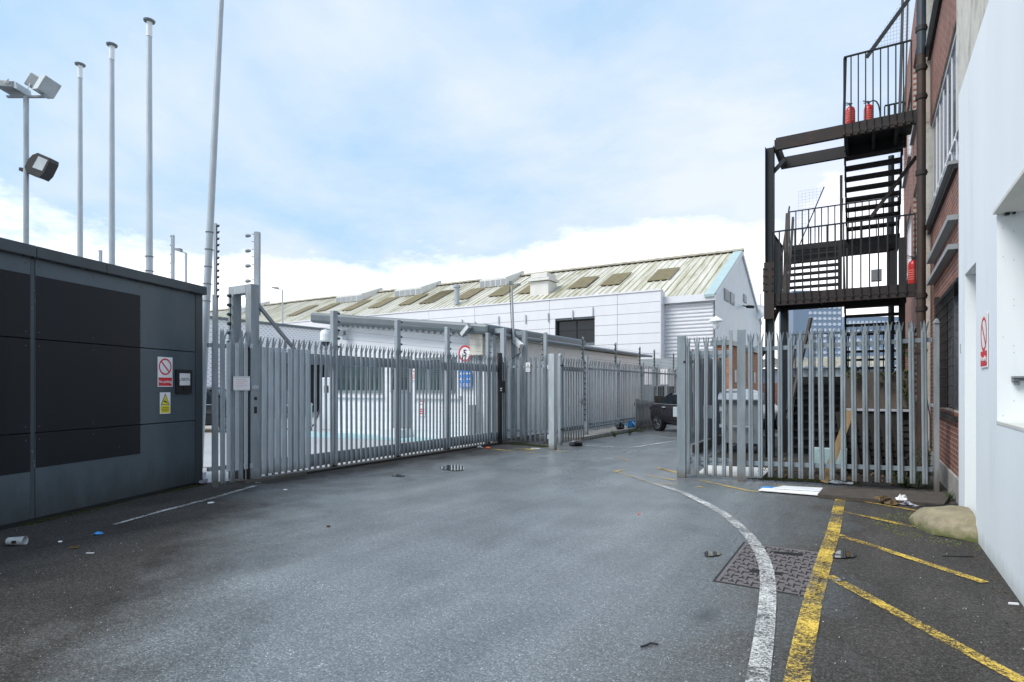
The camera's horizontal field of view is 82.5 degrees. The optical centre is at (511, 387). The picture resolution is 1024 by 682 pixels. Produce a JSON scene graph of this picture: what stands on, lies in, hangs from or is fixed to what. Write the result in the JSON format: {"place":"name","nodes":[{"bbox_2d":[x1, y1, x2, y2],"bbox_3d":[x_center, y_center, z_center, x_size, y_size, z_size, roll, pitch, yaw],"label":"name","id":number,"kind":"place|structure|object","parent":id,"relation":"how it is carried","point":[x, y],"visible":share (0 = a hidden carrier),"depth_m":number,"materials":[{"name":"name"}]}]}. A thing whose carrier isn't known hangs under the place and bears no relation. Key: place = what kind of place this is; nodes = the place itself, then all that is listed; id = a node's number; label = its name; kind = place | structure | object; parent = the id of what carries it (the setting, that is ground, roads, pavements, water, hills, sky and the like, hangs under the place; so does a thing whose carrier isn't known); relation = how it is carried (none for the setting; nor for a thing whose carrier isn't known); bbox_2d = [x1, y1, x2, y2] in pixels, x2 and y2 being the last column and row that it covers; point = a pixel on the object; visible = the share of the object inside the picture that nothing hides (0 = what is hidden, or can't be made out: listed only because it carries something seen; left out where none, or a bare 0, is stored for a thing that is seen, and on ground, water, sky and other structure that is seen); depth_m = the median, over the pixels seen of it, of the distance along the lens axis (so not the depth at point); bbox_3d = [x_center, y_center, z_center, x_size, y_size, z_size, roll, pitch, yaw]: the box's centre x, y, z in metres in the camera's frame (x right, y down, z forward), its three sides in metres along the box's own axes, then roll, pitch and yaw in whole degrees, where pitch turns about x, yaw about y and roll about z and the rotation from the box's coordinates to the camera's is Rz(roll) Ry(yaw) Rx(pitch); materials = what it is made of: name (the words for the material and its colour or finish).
{"place":"outdoors","nodes":[
{"label":"outdoors","id":0,"kind":"place"},
{"bbox_2d":[0,237,206,529],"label":"dark clad building","id":1,"kind":"structure","parent":0,"point":[85,344],"depth_m":7.37,"materials":[{"name":"metal"}]},
{"bbox_2d":[160,392,169,413],"bbox_3d":[-5.102,0.234,8.583,0.007,0.314,0.200,0,0,11],"label":"cctv warning sign","id":2,"kind":"object","parent":1,"relation":"attached to","point":[164,402],"visible":1,"depth_m":8.57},
{"bbox_2d":[158,357,172,386],"bbox_3d":[-5.101,-0.224,8.583,0.008,0.436,0.283,0,0,11],"label":"no parking sign","id":3,"kind":"object","parent":1,"relation":"attached to","point":[165,371],"visible":1,"depth_m":8.59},
{"bbox_2d":[175,369,191,393],"bbox_3d":[-5.021,-0.083,8.934,0.036,0.367,0.325,0,0,11],"label":"intercom panel","id":4,"kind":"object","parent":1,"relation":"attached to","point":[183,381],"visible":1,"depth_m":8.90,"materials":[{"name":"black plastic"}]},
{"bbox_2d":[287,432,438,441],"bbox_3d":[-4.991,1.541,17.862,8.748,0.001,2.878,0,0,23],"label":"turquoise ground band","id":5,"kind":"object","parent":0,"point":[328,435],"visible":0.18,"depth_m":17.86,"materials":[{"name":"paint"}]},
{"bbox_2d":[469,405,475,434],"bbox_3d":[-1.103,1.025,16.524,0.180,1.050,0.180,0,0,31],"label":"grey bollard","id":6,"kind":"object","parent":5,"relation":"on","point":[472,419],"visible":0.14,"depth_m":16.47,"materials":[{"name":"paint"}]},
{"bbox_2d":[203,412,625,482],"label":"yard ground","id":7,"kind":"structure","parent":0,"point":[207,461],"depth_m":15.20,"materials":[{"name":"concrete"}]},
{"bbox_2d":[0,72,60,243],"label":"floodlight mast","id":8,"kind":"object","parent":7,"relation":"on","point":[40,166],"visible":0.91,"depth_m":12.95,"materials":[{"name":"metal"}]},
{"bbox_2d":[74,62,85,256],"bbox_3d":[-11.327,-3.477,15.300,0.250,10.054,0.250,0,0,0],"label":"flagpole","id":9,"kind":"object","parent":7,"relation":"on","point":[80,66],"visible":0.43,"depth_m":15.26,"materials":[{"name":"metal"}]},
{"bbox_2d":[106,42,117,264],"bbox_3d":[-9.807,-3.441,14.300,0.250,9.982,0.250,0,0,0],"label":"flagpole","id":10,"kind":"object","parent":7,"relation":"on","point":[112,46],"visible":0.52,"depth_m":14.25,"materials":[{"name":"metal"}]},
{"bbox_2d":[143,17,155,273],"bbox_3d":[-8.268,-3.421,13.300,0.250,9.942,0.250,0,0,0],"label":"flagpole","id":11,"kind":"object","parent":7,"relation":"on","point":[149,22],"visible":0.66,"depth_m":13.25,"materials":[{"name":"metal"}]},
{"bbox_2d":[170,235,174,278],"bbox_3d":[-11.071,-3.200,19.000,0.132,3.500,0.080,0,0,0],"label":"electric fence post","id":12,"kind":"object","parent":7,"relation":"on","point":[172,254],"visible":0.47,"depth_m":18.97,"materials":[{"name":"metal"}]},
{"bbox_2d":[175,248,186,281],"bbox_3d":[-14.750,-2.323,26.000,0.567,7.746,0.240,0,0,0],"label":"street lamp","id":13,"kind":"object","parent":7,"relation":"on","point":[179,249],"visible":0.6,"depth_m":25.95,"materials":[{"name":"metal"}]},
{"bbox_2d":[203,0,223,459],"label":"flagpole","id":14,"kind":"object","parent":7,"relation":"on","point":[209,250],"visible":0.86,"depth_m":11.15,"materials":[{"name":"metal"}]},
{"bbox_2d":[205,386,225,431],"bbox_3d":[-11.082,0.748,20.600,4.515,1.635,1.905,0,0,-4],"label":"parked car","id":15,"kind":"object","parent":7,"relation":"on","point":[208,418],"visible":0.02,"depth_m":19.78,"materials":[{"name":"black paint"}]},
{"bbox_2d":[226,284,295,478],"bbox_3d":[-4.293,-0.070,10.041,0.635,3.240,1.031,0,0,31],"label":"gate guide frame","id":16,"kind":"object","parent":7,"relation":"on","point":[251,293],"visible":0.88,"depth_m":9.59,"materials":[{"name":"metal"}]},
{"bbox_2d":[245,232,260,315],"bbox_3d":[-4.337,-1.895,9.749,0.240,1.390,0.082,0,0,0],"label":"electric fence post","id":17,"kind":"object","parent":16,"relation":"attached to","point":[257,258],"visible":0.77,"depth_m":9.71,"materials":[{"name":"metal"}]},
{"bbox_2d":[207,316,329,411],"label":"clad shed","id":18,"kind":"structure","parent":7,"relation":"on","point":[291,332],"depth_m":33.17,"materials":[{"name":"white paint"}]},
{"bbox_2d":[287,363,323,411],"bbox_3d":[-13.968,-0.165,34.694,0.900,3.430,6.380,0,0,31],"label":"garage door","id":19,"kind":"structure","parent":18,"relation":"in","point":[312,366],"depth_m":36.69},
{"bbox_2d":[287,377,329,429],"bbox_3d":[-7.452,0.600,20.860,2.001,1.900,0.511,0,0,-17],"label":"charging post","id":20,"kind":"object","parent":7,"relation":"on","point":[328,406],"visible":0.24,"depth_m":21.07,"materials":[{"name":"white plastic"}]},
{"bbox_2d":[311,313,652,437],"bbox_3d":[-0.025,-0.500,24.235,7.327,4.101,14.600,0,0,31],"label":"gatehouse","id":21,"kind":"object","parent":7,"relation":"on","point":[568,348],"visible":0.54,"depth_m":18.91,"materials":[{"name":"white metal"}]},
{"bbox_2d":[320,328,347,345],"bbox_3d":[-5.928,-1.667,19.419,0.880,0.640,0.353,0,0,-25],"label":"dome camera","id":22,"kind":"object","parent":21,"relation":"attached to","point":[324,335],"visible":0.66,"depth_m":19.18,"materials":[{"name":"white plastic"}]},
{"bbox_2d":[338,366,381,392],"bbox_3d":[-5.055,-0.367,19.304,2.164,1.110,0.048,0,0,31],"label":"window","id":23,"kind":"structure","parent":21,"relation":"in","point":[343,367],"depth_m":19.32,"materials":[{"name":"glass"}]},
{"bbox_2d":[393,392,410,427],"bbox_3d":[-3.501,0.713,18.360,0.762,1.127,0.048,0,0,31],"label":"door","id":24,"kind":"structure","parent":21,"relation":"in","point":[393,392],"depth_m":18.22,"materials":[{"name":"grey paint"}]},
{"bbox_2d":[417,357,454,392],"bbox_3d":[-2.342,-0.363,17.656,1.526,1.068,0.048,0,0,31],"label":"window","id":25,"kind":"structure","parent":21,"relation":"in","point":[434,357],"depth_m":17.70,"materials":[{"name":"grey paint"}]},
{"bbox_2d":[458,345,470,360],"bbox_3d":[-1.365,-0.984,16.955,0.480,0.477,0.017,0,0,31],"label":"speed limit sign","id":26,"kind":"object","parent":21,"relation":"attached to","point":[463,349],"visible":0.81,"depth_m":16.95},
{"bbox_2d":[460,371,469,387],"bbox_3d":[-1.363,-0.256,17.002,0.484,0.537,0.013,0,0,31],"label":"blue direction sign","id":27,"kind":"object","parent":21,"relation":"attached to","point":[466,379],"visible":0.32,"depth_m":16.97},
{"bbox_2d":[460,323,471,336],"bbox_3d":[-1.316,-1.601,16.409,0.420,0.369,0.118,0,0,42],"label":"bulkhead light","id":28,"kind":"object","parent":21,"relation":"attached to","point":[465,329],"visible":1,"depth_m":16.35,"materials":[{"name":"grey paint"}]},
{"bbox_2d":[470,333,484,354],"bbox_3d":[-0.973,-1.297,16.714,0.440,0.760,0.200,0,0,31],"label":"equipment box","id":29,"kind":"object","parent":21,"relation":"attached to","point":[475,342],"visible":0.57,"depth_m":16.60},
{"bbox_2d":[509,281,520,340],"bbox_3d":[0.081,-2.190,17.199,0.340,1.870,0.082,0,0,0],"label":"aerial mast","id":30,"kind":"object","parent":21,"relation":"attached to","point":[512,321],"visible":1,"depth_m":17.18,"materials":[{"name":"metal"}]},
{"bbox_2d":[490,328,505,441],"bbox_3d":[-0.398,-0.050,16.443,0.490,3.200,0.130,0,0,31],"label":"gate portal","id":31,"kind":"object","parent":7,"relation":"on","point":[502,331],"visible":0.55,"depth_m":16.36,"materials":[{"name":"metal"}]},
{"bbox_2d":[0,0,915,368],"label":"sky","id":32,"kind":"structure","parent":0,"point":[367,144],"materials":[{"name":"blue"}]},
{"bbox_2d":[210,248,761,358],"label":"warehouse","id":33,"kind":"structure","parent":0,"point":[658,305],"depth_m":42.62,"materials":[{"name":"white metal"}]},
{"bbox_2d":[557,318,594,342],"bbox_3d":[4.420,-3.805,39.963,2.960,1.627,0.080,0,0,31],"label":"window","id":34,"kind":"structure","parent":33,"relation":"in","point":[576,329],"depth_m":39.90,"materials":[{"name":"black glass"}]},
{"bbox_2d":[709,316,722,328],"bbox_3d":[12.042,-3.824,34.442,0.800,0.770,0.780,0,0,31],"label":"lantern camera","id":35,"kind":"object","parent":33,"relation":"attached to","point":[715,320],"visible":1,"depth_m":34.27,"materials":[{"name":"white plastic"}]},
{"bbox_2d":[757,294,764,355],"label":"satellite mast","id":36,"kind":"object","parent":33,"relation":"attached to","point":[760,314],"visible":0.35,"depth_m":49.89,"materials":[{"name":"metal"}]},
{"bbox_2d":[0,421,1023,681],"bbox_3d":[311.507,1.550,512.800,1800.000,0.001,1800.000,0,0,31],"label":"ground","id":37,"kind":"structure","parent":0,"point":[542,577],"depth_m":4.61,"materials":[{"name":"asphalt"}]},
{"bbox_2d":[5,536,27,544],"bbox_3d":[-4.874,1.510,5.732,0.167,0.091,0.092,0,0,-8],"label":"plastic cup","id":38,"kind":"object","parent":37,"relation":"on","point":[20,540],"visible":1,"depth_m":5.71,"materials":[{"name":"white plastic"}]},
{"bbox_2d":[20,485,199,525],"bbox_3d":[-5.262,1.538,7.853,0.262,0.020,2.777,0,0,11],"label":"moss along wall foot","id":39,"kind":"object","parent":37,"relation":"on","point":[67,514],"visible":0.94,"depth_m":7.26},
{"bbox_2d":[115,486,252,523],"bbox_3d":[-4.229,1.540,7.831,0.122,0.001,2.599,0,0,10],"label":"white line","id":40,"kind":"object","parent":37,"relation":"on","point":[177,506],"visible":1,"depth_m":7.40,"materials":[{"name":"paint"}]},
{"bbox_2d":[212,223,219,486],"bbox_3d":[-4.580,-0.495,9.045,0.104,4.090,0.060,0,0,0],"label":"electric fence post","id":41,"kind":"object","parent":37,"relation":"on","point":[215,296],"visible":1,"depth_m":9.02,"materials":[{"name":"metal"}]},
{"bbox_2d":[207,329,249,483],"bbox_3d":[-4.489,0.300,9.290,0.164,2.460,0.724,0,0,37],"label":"palisade side panel","id":42,"kind":"object","parent":37,"relation":"on","point":[234,428],"visible":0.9,"depth_m":9.30,"materials":[{"name":"metal"}]},
{"bbox_2d":[233,376,249,390],"bbox_3d":[-4.342,-0.060,9.376,0.006,0.230,0.380,0,0,32],"label":"paper notice","id":43,"kind":"object","parent":42,"relation":"attached to","point":[241,383],"visible":1,"depth_m":9.37,"materials":[{"name":"white paper"}]},
{"bbox_2d":[238,310,507,482],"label":"sliding gate","id":44,"kind":"structure","parent":37,"relation":"on","point":[273,457],"depth_m":11.49,"materials":[{"name":"metal"}]},
{"bbox_2d":[440,465,463,470],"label":"puddle","id":45,"kind":"object","parent":37,"relation":"on","point":[453,467],"visible":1,"depth_m":11.16,"materials":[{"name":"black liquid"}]},
{"bbox_2d":[497,353,504,443],"bbox_3d":[-0.289,0.310,15.831,0.235,2.480,0.173,0,0,31],"label":"black slam post","id":46,"kind":"object","parent":37,"relation":"on","point":[500,386],"visible":1,"depth_m":15.86,"materials":[{"name":"metal"}]},
{"bbox_2d":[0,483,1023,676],"bbox_3d":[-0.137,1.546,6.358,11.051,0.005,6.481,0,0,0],"label":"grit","id":47,"kind":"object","parent":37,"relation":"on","point":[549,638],"visible":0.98,"depth_m":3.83,"materials":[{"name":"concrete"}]},
{"bbox_2d":[511,331,527,439],"bbox_3d":[0.192,-0.060,17.372,0.516,3.220,0.197,0,0,31],"label":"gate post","id":48,"kind":"object","parent":37,"relation":"on","point":[524,334],"visible":0.6,"depth_m":17.32,"materials":[{"name":"metal"}]},
{"bbox_2d":[510,337,523,359],"bbox_3d":[0.110,-1.198,17.329,0.155,0.798,0.613,0,0,-37],"label":"bullet camera","id":49,"kind":"object","parent":48,"relation":"attached to","point":[518,343],"visible":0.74,"depth_m":17.20,"materials":[{"name":"white plastic"}]},
{"bbox_2d":[505,332,548,443],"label":"palisade wing","id":50,"kind":"structure","parent":37,"relation":"on","point":[544,431],"depth_m":16.02,"materials":[{"name":"metal"}]},
{"bbox_2d":[61,434,1021,645],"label":"dirt and leaf bits","id":51,"kind":"structure","parent":37,"relation":"on","point":[751,483],"depth_m":7.75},
{"bbox_2d":[547,354,556,449],"bbox_3d":[0.983,0.365,14.438,0.205,2.370,0.150,0,0,31],"label":"stout gate post","id":52,"kind":"object","parent":37,"relation":"on","point":[552,368],"visible":1,"depth_m":14.37,"materials":[{"name":"metal"}]},
{"bbox_2d":[558,354,585,444],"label":"pedestrian gate","id":53,"kind":"structure","parent":37,"relation":"on","point":[562,368],"depth_m":15.94,"materials":[{"name":"metal"}]},
{"bbox_2d":[577,425,653,440],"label":"kerb","id":54,"kind":"structure","parent":37,"relation":"on","point":[588,437],"depth_m":18.51,"materials":[{"name":"concrete"}]},
{"bbox_2d":[634,396,663,427],"bbox_3d":[5.236,0.900,22.092,0.070,1.120,3.400,0,0,31],"label":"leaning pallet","id":55,"kind":"object","parent":54,"relation":"on","point":[642,415],"visible":0.67,"depth_m":21.32,"materials":[{"name":"wood"}]},
{"bbox_2d":[581,337,690,434],"bbox_3d":[6.335,0.000,24.607,0.253,3.100,15.861,0,0,31],"label":"kerb palisade fence","id":56,"kind":"object","parent":37,"relation":"on","point":[642,372],"visible":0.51,"depth_m":20.10,"materials":[{"name":"metal"}]},
{"bbox_2d":[639,358,710,400],"bbox_3d":[7.546,-0.050,35.151,8.400,3.200,1.680,0,0,31],"label":"plant enclosure","id":57,"kind":"object","parent":37,"relation":"on","point":[662,365],"visible":0.2,"depth_m":33.62,"materials":[{"name":"grey paint"}]},
{"bbox_2d":[655,386,673,395],"bbox_3d":[8.886,0.600,33.398,1.600,1.300,0.075,0,0,31],"label":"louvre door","id":58,"kind":"structure","parent":57,"relation":"in","point":[655,386],"depth_m":33.47,"materials":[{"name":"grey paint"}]},
{"bbox_2d":[677,336,685,477],"bbox_3d":[2.918,0.335,10.029,0.140,2.430,0.146,0,0,23],"label":"gate post","id":59,"kind":"object","parent":37,"relation":"on","point":[681,408],"visible":0.98,"depth_m":9.97,"materials":[{"name":"metal"}]},
{"bbox_2d":[673,330,732,476],"bbox_3d":[3.229,0.273,9.895,0.956,2.445,0.205,0,0,23],"label":"palisade gate leaf","id":60,"kind":"object","parent":59,"relation":"attached to","point":[697,354],"visible":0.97,"depth_m":9.82,"materials":[{"name":"metal"}]},
{"bbox_2d":[690,348,721,452],"bbox_3d":[4.950,0.325,14.807,0.167,2.450,3.950,0,0,31],"label":"back palisade fence","id":61,"kind":"object","parent":37,"relation":"on","point":[701,396],"visible":0.33,"depth_m":14.50,"materials":[{"name":"metal"}]},
{"bbox_2d":[649,393,764,437],"bbox_3d":[6.393,0.843,19.414,1.835,1.445,4.615,0,0,-16],"label":"parked car","id":62,"kind":"object","parent":37,"relation":"on","point":[661,413],"visible":0.19,"depth_m":20.27,"materials":[{"name":"black paint"}]},
{"bbox_2d":[685,493,775,681],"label":"white curved line","id":63,"kind":"object","parent":37,"relation":"on","point":[764,595],"visible":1,"depth_m":4.09,"materials":[{"name":"paint"}]},
{"bbox_2d":[710,340,757,390],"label":"brick store","id":64,"kind":"structure","parent":37,"relation":"on","point":[755,367],"depth_m":23.99,"materials":[{"name":"red brick"}]},
{"bbox_2d":[726,389,777,429],"bbox_3d":[8.018,0.808,20.502,1.855,1.515,4.415,0,0,41],"label":"parked car","id":65,"kind":"object","parent":37,"relation":"on","point":[776,411],"visible":0.06,"depth_m":20.22,"materials":[{"name":"silver metal"}]},
{"bbox_2d":[713,542,826,598],"bbox_3d":[2.274,1.545,5.054,0.740,0.010,1.380,0,0,31],"label":"manhole cover","id":66,"kind":"object","parent":37,"relation":"on","point":[793,569],"visible":1,"depth_m":4.93,"materials":[{"name":"black metal"}]},
{"bbox_2d":[758,488,819,494],"bbox_3d":[4.132,1.523,8.618,0.841,0.012,0.511,0,0,31],"label":"sign board","id":67,"kind":"object","parent":37,"relation":"on","point":[792,491],"visible":0.71,"depth_m":8.48,"materials":[{"name":"white paper"}]},
{"bbox_2d":[773,486,822,490],"bbox_3d":[4.258,1.504,8.690,0.686,0.012,0.291,0,0,23],"label":"sign board","id":68,"kind":"object","parent":67,"relation":"on","point":[801,488],"visible":1,"depth_m":8.62,"materials":[{"name":"white plastic"}]},
{"bbox_2d":[784,499,844,681],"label":"yellow line","id":69,"kind":"object","parent":37,"relation":"on","point":[812,625],"visible":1,"depth_m":3.97,"materials":[{"name":"paint"}]},
{"bbox_2d":[701,436,932,488],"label":"soil","id":70,"kind":"structure","parent":37,"relation":"on","point":[806,471],"depth_m":10.95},
{"bbox_2d":[699,465,767,477],"bbox_3d":[4.043,1.531,10.651,1.135,0.030,1.330,0,0,31],"label":"white board","id":71,"kind":"object","parent":70,"relation":"on","point":[719,471],"visible":0.43,"depth_m":10.48,"materials":[{"name":"metal"}]},
{"bbox_2d":[748,475,871,486],"bbox_3d":[4.870,1.538,9.693,1.938,0.020,0.845,0,0,20],"label":"moss by fence foot","id":72,"kind":"object","parent":70,"relation":"on","point":[788,479],"visible":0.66,"depth_m":9.71},
{"bbox_2d":[814,447,846,463],"bbox_3d":[5.695,1.250,10.464,0.540,0.300,0.250,0,0,31],"label":"storage box","id":73,"kind":"object","parent":70,"relation":"on","point":[826,454],"visible":0.21,"depth_m":10.39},
{"bbox_2d":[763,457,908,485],"bbox_3d":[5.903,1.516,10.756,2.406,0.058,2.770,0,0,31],"label":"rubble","id":74,"kind":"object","parent":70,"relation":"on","point":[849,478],"visible":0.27,"depth_m":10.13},
{"bbox_2d":[835,408,909,475],"bbox_3d":[6.384,0.970,10.350,1.136,1.160,0.280,0,0,31],"label":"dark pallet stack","id":75,"kind":"object","parent":70,"relation":"on","point":[906,452],"visible":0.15,"depth_m":10.26,"materials":[{"name":"black wood"}]},
{"bbox_2d":[846,371,908,411],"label":"concrete wall","id":76,"kind":"structure","parent":70,"relation":"on","point":[871,392],"depth_m":12.62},
{"bbox_2d":[895,343,915,408],"bbox_3d":[8.185,-0.121,12.064,0.499,1.831,0.385,0,0,31],"label":"climbing ivy","id":77,"kind":"object","parent":76,"relation":"attached to","point":[905,345],"visible":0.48,"depth_m":12.10,"materials":[{"name":"green plant"}]},
{"bbox_2d":[892,472,923,487],"bbox_3d":[6.106,1.438,9.043,0.351,0.263,0.430,0,0,3],"label":"weed","id":78,"kind":"object","parent":70,"relation":"on","point":[906,482],"visible":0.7,"depth_m":9.01,"materials":[{"name":"green plant"}]},
{"bbox_2d":[904,448,921,488],"bbox_3d":[6.220,1.232,8.922,0.291,0.637,0.293,0,0,9],"label":"weed","id":79,"kind":"object","parent":70,"relation":"on","point":[919,481],"visible":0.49,"depth_m":8.95,"materials":[{"name":"green plant"}]},
{"bbox_2d":[920,439,932,487],"bbox_3d":[6.393,1.165,9.008,0.222,0.772,0.273,0,0,31],"label":"weed","id":80,"kind":"object","parent":70,"relation":"on","point":[929,473],"visible":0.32,"depth_m":8.98,"materials":[{"name":"green plant"}]},
{"bbox_2d":[821,410,850,483],"bbox_3d":[5.192,0.951,9.308,0.521,1.176,0.089,0,0,2],"label":"timber plank","id":81,"kind":"object","parent":37,"relation":"on","point":[838,445],"visible":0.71,"depth_m":9.29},
{"bbox_2d":[737,318,939,491],"bbox_3d":[5.031,0.265,9.147,2.801,2.570,0.187,0,0,21],"label":"palisade fence","id":82,"kind":"object","parent":37,"relation":"on","point":[854,466],"visible":1,"depth_m":9.08,"materials":[{"name":"metal"}]},
{"bbox_2d":[832,550,855,557],"bbox_3d":[3.055,1.538,5.366,0.185,0.001,0.309,0,0,31],"label":"can","id":83,"kind":"object","parent":37,"relation":"on","point":[842,554],"visible":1,"depth_m":5.36,"materials":[{"name":"silver metal"}]},
{"bbox_2d":[818,488,948,505],"bbox_3d":[5.213,1.521,8.195,1.570,0.050,1.115,0,0,31],"label":"dark wooden board","id":84,"kind":"object","parent":37,"relation":"on","point":[921,498],"visible":0.85,"depth_m":8.05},
{"bbox_2d":[872,512,980,549],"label":"mortar crumbs","id":85,"kind":"object","parent":37,"relation":"on","point":[877,523],"visible":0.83,"depth_m":6.39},
{"bbox_2d":[873,546,988,581],"bbox_3d":[3.622,1.540,5.132,0.090,0.001,1.073,0,0,-12],"label":"yellow line","id":86,"kind":"object","parent":37,"relation":"on","point":[942,568],"visible":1,"depth_m":5.04,"materials":[{"name":"paint"}]},
{"bbox_2d":[849,589,1023,681],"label":"yellow line","id":87,"kind":"object","parent":37,"relation":"on","point":[1017,675],"visible":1,"depth_m":3.46,"materials":[{"name":"paint"}]},
{"bbox_2d":[909,505,977,542],"bbox_3d":[4.714,1.432,6.438,0.547,0.244,1.200,0,0,31],"label":"mortar mound","id":88,"kind":"object","parent":37,"relation":"on","point":[953,521],"visible":0.99,"depth_m":6.12,"materials":[{"name":"concrete"}]},
{"bbox_2d":[959,0,1023,605],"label":"white annexe","id":89,"kind":"structure","parent":37,"relation":"on","point":[991,278],"depth_m":5.06,"materials":[{"name":"paint"}]},
{"bbox_2d":[980,312,987,367],"bbox_3d":[4.420,-0.434,5.466,0.008,0.501,0.374,0,0,31],"label":"no parking sign","id":90,"kind":"object","parent":89,"relation":"attached to","point":[983,340],"visible":1,"depth_m":5.43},
{"bbox_2d":[536,422,632,440],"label":"pavement","id":91,"kind":"structure","parent":0,"point":[596,431],"depth_m":19.21,"materials":[{"name":"concrete"}]},
{"bbox_2d":[717,392,763,452],"bbox_3d":[5.537,0.839,14.105,1.000,1.418,1.150,0,0,23],"label":"wheeled bin","id":92,"kind":"object","parent":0,"point":[755,411],"visible":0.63,"depth_m":13.68,"materials":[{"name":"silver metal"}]},
{"bbox_2d":[779,290,841,367],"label":"tower block","id":93,"kind":"structure","parent":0,"point":[825,319],"depth_m":260.00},
{"bbox_2d":[763,355,884,405],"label":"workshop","id":94,"kind":"structure","parent":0,"point":[825,364],"depth_m":39.76,"materials":[{"name":"white metal"}]},
{"bbox_2d":[842,317,897,371],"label":"tower block","id":95,"kind":"structure","parent":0,"point":[862,320],"depth_m":330.00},
{"bbox_2d":[902,0,988,503],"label":"brick building","id":96,"kind":"structure","parent":0,"point":[953,29],"depth_m":9.57,"materials":[{"name":"brick"}]},
{"bbox_2d":[763,0,915,457],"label":"fire escape","id":97,"kind":"object","parent":96,"relation":"attached to","point":[879,136],"visible":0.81,"depth_m":12.99,"materials":[{"name":"black metal"}]},
{"bbox_2d":[786,317,812,418],"bbox_3d":[5.970,-0.400,12.110,0.676,2.114,0.060,0,0,-21],"label":"leaning batten","id":98,"kind":"object","parent":97,"relation":"attached to","point":[805,341],"visible":0.5,"depth_m":12.12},
{"bbox_2d":[845,103,854,123],"bbox_3d":[7.120,-5.744,12.290,0.194,0.547,0.180,0,0,31],"label":"fire extinguisher","id":99,"kind":"object","parent":97,"relation":"on","point":[847,118],"visible":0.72,"depth_m":12.23,"materials":[{"name":"red paint"}]},
{"bbox_2d":[863,100,879,119],"bbox_3d":[7.514,-5.754,12.203,0.300,0.567,0.181,0,0,54],"label":"fire extinguisher","id":100,"kind":"object","parent":97,"relation":"on","point":[868,110],"visible":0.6,"depth_m":12.17,"materials":[{"name":"red paint"}]},
{"bbox_2d":[907,255,913,283],"bbox_3d":[8.112,-2.364,11.804,0.194,0.627,0.180,0,0,31],"label":"fire extinguisher","id":101,"kind":"object","parent":97,"relation":"on","point":[910,271],"visible":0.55,"depth_m":11.76,"materials":[{"name":"red paint"}]},
{"bbox_2d":[902,102,910,188],"bbox_3d":[11.994,-7.510,17.636,0.210,2.080,3.100,0,0,31],"label":"window","id":102,"kind":"structure","parent":96,"relation":"in","point":[905,176],"depth_m":17.89,"materials":[{"name":"white metal"}]},
{"bbox_2d":[907,216,910,283],"bbox_3d":[11.994,-4.100,17.636,0.210,2.060,3.100,0,0,31],"label":"window","id":103,"kind":"structure","parent":96,"relation":"in","point":[909,225],"depth_m":18.24,"materials":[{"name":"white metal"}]},
{"bbox_2d":[915,0,927,466],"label":"drain pipe","id":104,"kind":"object","parent":96,"relation":"attached to","point":[921,171],"visible":0.88,"depth_m":11.10,"materials":[{"name":"metal"}]},
{"bbox_2d":[926,0,937,56],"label":"window","id":105,"kind":"structure","parent":96,"relation":"in","point":[933,11],"depth_m":10.42,"materials":[{"name":"white metal"}]},
{"bbox_2d":[926,32,958,230],"bbox_3d":[7.140,-4.100,9.703,0.210,2.060,4.000,0,0,31],"label":"window","id":106,"kind":"structure","parent":96,"relation":"in","point":[945,138],"depth_m":9.54,"materials":[{"name":"white metal"}]},
{"bbox_2d":[947,292,958,408],"bbox_3d":[6.875,-0.555,8.987,0.040,1.770,2.500,0,0,31],"label":"barred window","id":107,"kind":"structure","parent":96,"relation":"in","point":[956,298],"depth_m":9.22,"materials":[{"name":"grey glass"}]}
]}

